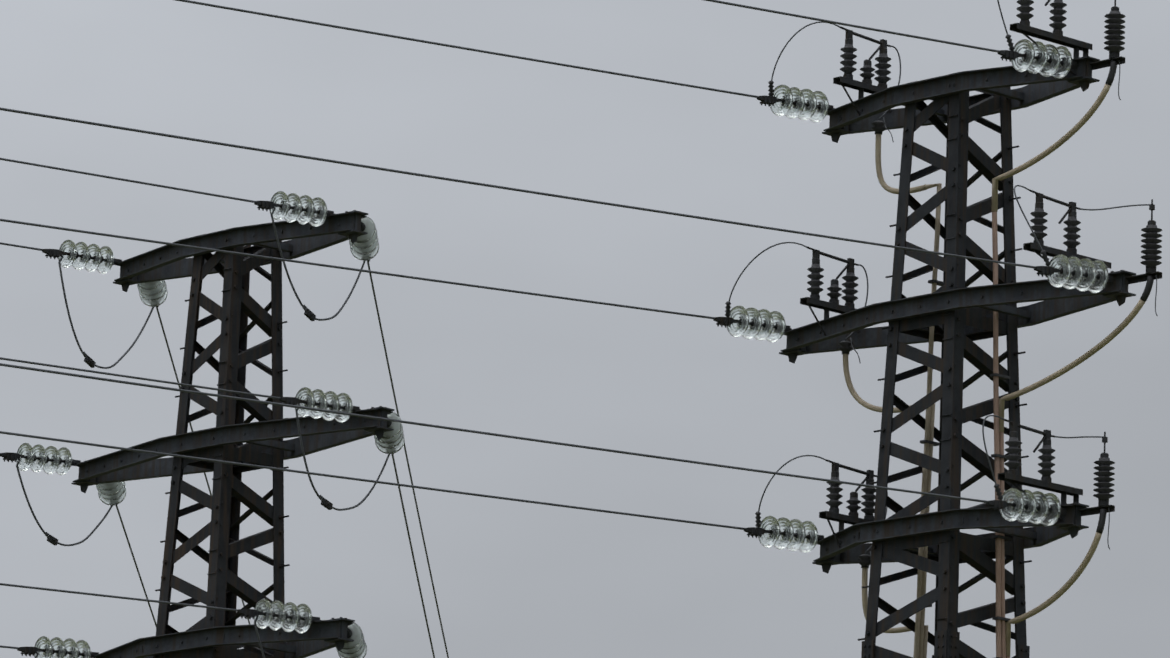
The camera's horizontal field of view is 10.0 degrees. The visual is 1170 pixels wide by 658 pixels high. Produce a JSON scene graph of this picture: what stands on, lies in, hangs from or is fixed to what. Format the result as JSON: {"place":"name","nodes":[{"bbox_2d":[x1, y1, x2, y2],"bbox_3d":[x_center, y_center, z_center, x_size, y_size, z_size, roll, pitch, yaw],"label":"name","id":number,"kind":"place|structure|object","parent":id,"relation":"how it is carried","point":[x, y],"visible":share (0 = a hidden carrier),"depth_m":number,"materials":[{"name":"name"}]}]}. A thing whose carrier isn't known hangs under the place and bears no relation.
{"place":"outdoors","nodes":[
{"label":"outdoors","id":0,"kind":"place"},
{"bbox_2d":[0,0,1035,657],"bbox_3d":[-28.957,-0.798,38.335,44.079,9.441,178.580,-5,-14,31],"label":"conductors","id":1,"kind":"object","parent":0,"point":[398,484],"visible":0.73,"depth_m":48.33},
{"bbox_2d":[0,0,1169,657],"label":"sky","id":2,"kind":"structure","parent":0,"point":[512,579],"materials":[{"name":"grey"}]},
{"label":"ground","id":3,"kind":"structure","parent":0,"visible":0},
{"bbox_2d":[858,72,1031,657],"bbox_3d":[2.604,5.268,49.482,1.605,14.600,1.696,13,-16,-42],"label":"tower lattice","id":4,"kind":"object","parent":3,"relation":"on","point":[955,548],"visible":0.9,"depth_m":50.34,"materials":[{"name":"metal"}]},
{"bbox_2d":[779,56,1135,573],"bbox_3d":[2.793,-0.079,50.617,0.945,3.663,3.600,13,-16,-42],"label":"crossarms","id":5,"kind":"object","parent":4,"relation":"attached to","point":[854,540],"visible":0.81,"depth_m":50.42,"materials":[{"name":"metal"}]},
{"bbox_2d":[713,0,1161,657],"bbox_3d":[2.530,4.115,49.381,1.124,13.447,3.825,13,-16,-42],"label":"mounting hardware","id":6,"kind":"object","parent":5,"relation":"attached to","point":[815,300],"visible":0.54,"depth_m":49.91,"materials":[{"name":"black metal"}]},
{"bbox_2d":[727,39,1107,552],"bbox_3d":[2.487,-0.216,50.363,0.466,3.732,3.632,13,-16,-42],"label":"glass tower insulators","id":7,"kind":"object","parent":6,"relation":"attached to","point":[1066,279],"visible":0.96,"depth_m":49.87,"materials":[{"name":"white"}]},
{"bbox_2d":[728,0,1157,556],"bbox_3d":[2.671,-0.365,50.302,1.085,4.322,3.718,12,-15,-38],"label":"jumper wires","id":8,"kind":"object","parent":6,"relation":"attached to","point":[847,337],"visible":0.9,"depth_m":50.65,"materials":[{"name":"grey metal"}]},
{"bbox_2d":[725,0,1161,567],"bbox_3d":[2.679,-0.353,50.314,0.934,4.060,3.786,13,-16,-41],"label":"insulators","id":9,"kind":"object","parent":6,"relation":"attached to","point":[1114,21],"visible":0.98,"depth_m":49.85,"materials":[{"name":"black ceramic"}]},
{"bbox_2d":[920,279,1011,621],"bbox_3d":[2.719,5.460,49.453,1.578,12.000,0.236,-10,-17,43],"label":"tower cable ties","id":10,"kind":"object","parent":4,"relation":"attached to","point":[1000,376],"visible":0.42,"depth_m":50.21,"materials":[{"name":"black metal"}]},
{"bbox_2d":[843,83,1145,657],"bbox_3d":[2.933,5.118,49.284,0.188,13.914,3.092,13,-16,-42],"label":"power cables","id":11,"kind":"object","parent":4,"relation":"attached to","point":[920,639],"visible":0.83,"depth_m":50.45,"materials":[{"name":"beige rubber"}]},
{"bbox_2d":[992,211,1009,657],"bbox_3d":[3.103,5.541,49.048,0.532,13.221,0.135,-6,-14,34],"label":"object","id":12,"kind":"object","parent":4,"relation":"attached to","point":[1000,561],"visible":0.83,"depth_m":50.07,"materials":[{"name":"black metal"}]},
{"bbox_3d":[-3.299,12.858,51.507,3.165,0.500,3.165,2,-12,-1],"label":"tower foundation","id":13,"kind":"object","parent":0,"visible":0},
{"bbox_2d":[153,227,289,657],"bbox_3d":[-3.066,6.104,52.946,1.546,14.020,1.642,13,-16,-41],"label":"lattice tower","id":14,"kind":"structure","parent":13,"relation":"on","point":[227,585],"depth_m":53.90,"materials":[{"name":"metal"}]},
{"bbox_2d":[71,210,394,657],"bbox_3d":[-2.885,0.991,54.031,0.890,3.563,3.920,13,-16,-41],"label":"tower crossarms","id":15,"kind":"object","parent":14,"relation":"attached to","point":[166,262],"visible":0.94,"depth_m":53.71,"materials":[{"name":"metal"}]},
{"bbox_2d":[0,201,391,657],"bbox_3d":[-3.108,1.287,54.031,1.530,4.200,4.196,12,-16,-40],"label":"tower string hardware","id":16,"kind":"object","parent":15,"relation":"attached to","point":[91,363],"visible":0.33,"depth_m":53.34,"materials":[{"name":"black metal"}]},
{"bbox_2d":[16,207,389,657],"bbox_3d":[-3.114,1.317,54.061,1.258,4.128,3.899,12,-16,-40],"label":"tower jumpers","id":17,"kind":"object","parent":16,"relation":"attached to","point":[320,497],"visible":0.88,"depth_m":53.70,"materials":[{"name":"black metal"}]},
{"bbox_2d":[16,191,404,657],"bbox_3d":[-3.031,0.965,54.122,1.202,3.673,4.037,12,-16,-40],"label":"tower glass insulators","id":18,"kind":"object","parent":15,"relation":"attached to","point":[365,247],"visible":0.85,"depth_m":53.45,"materials":[{"name":"white"}]}
]}

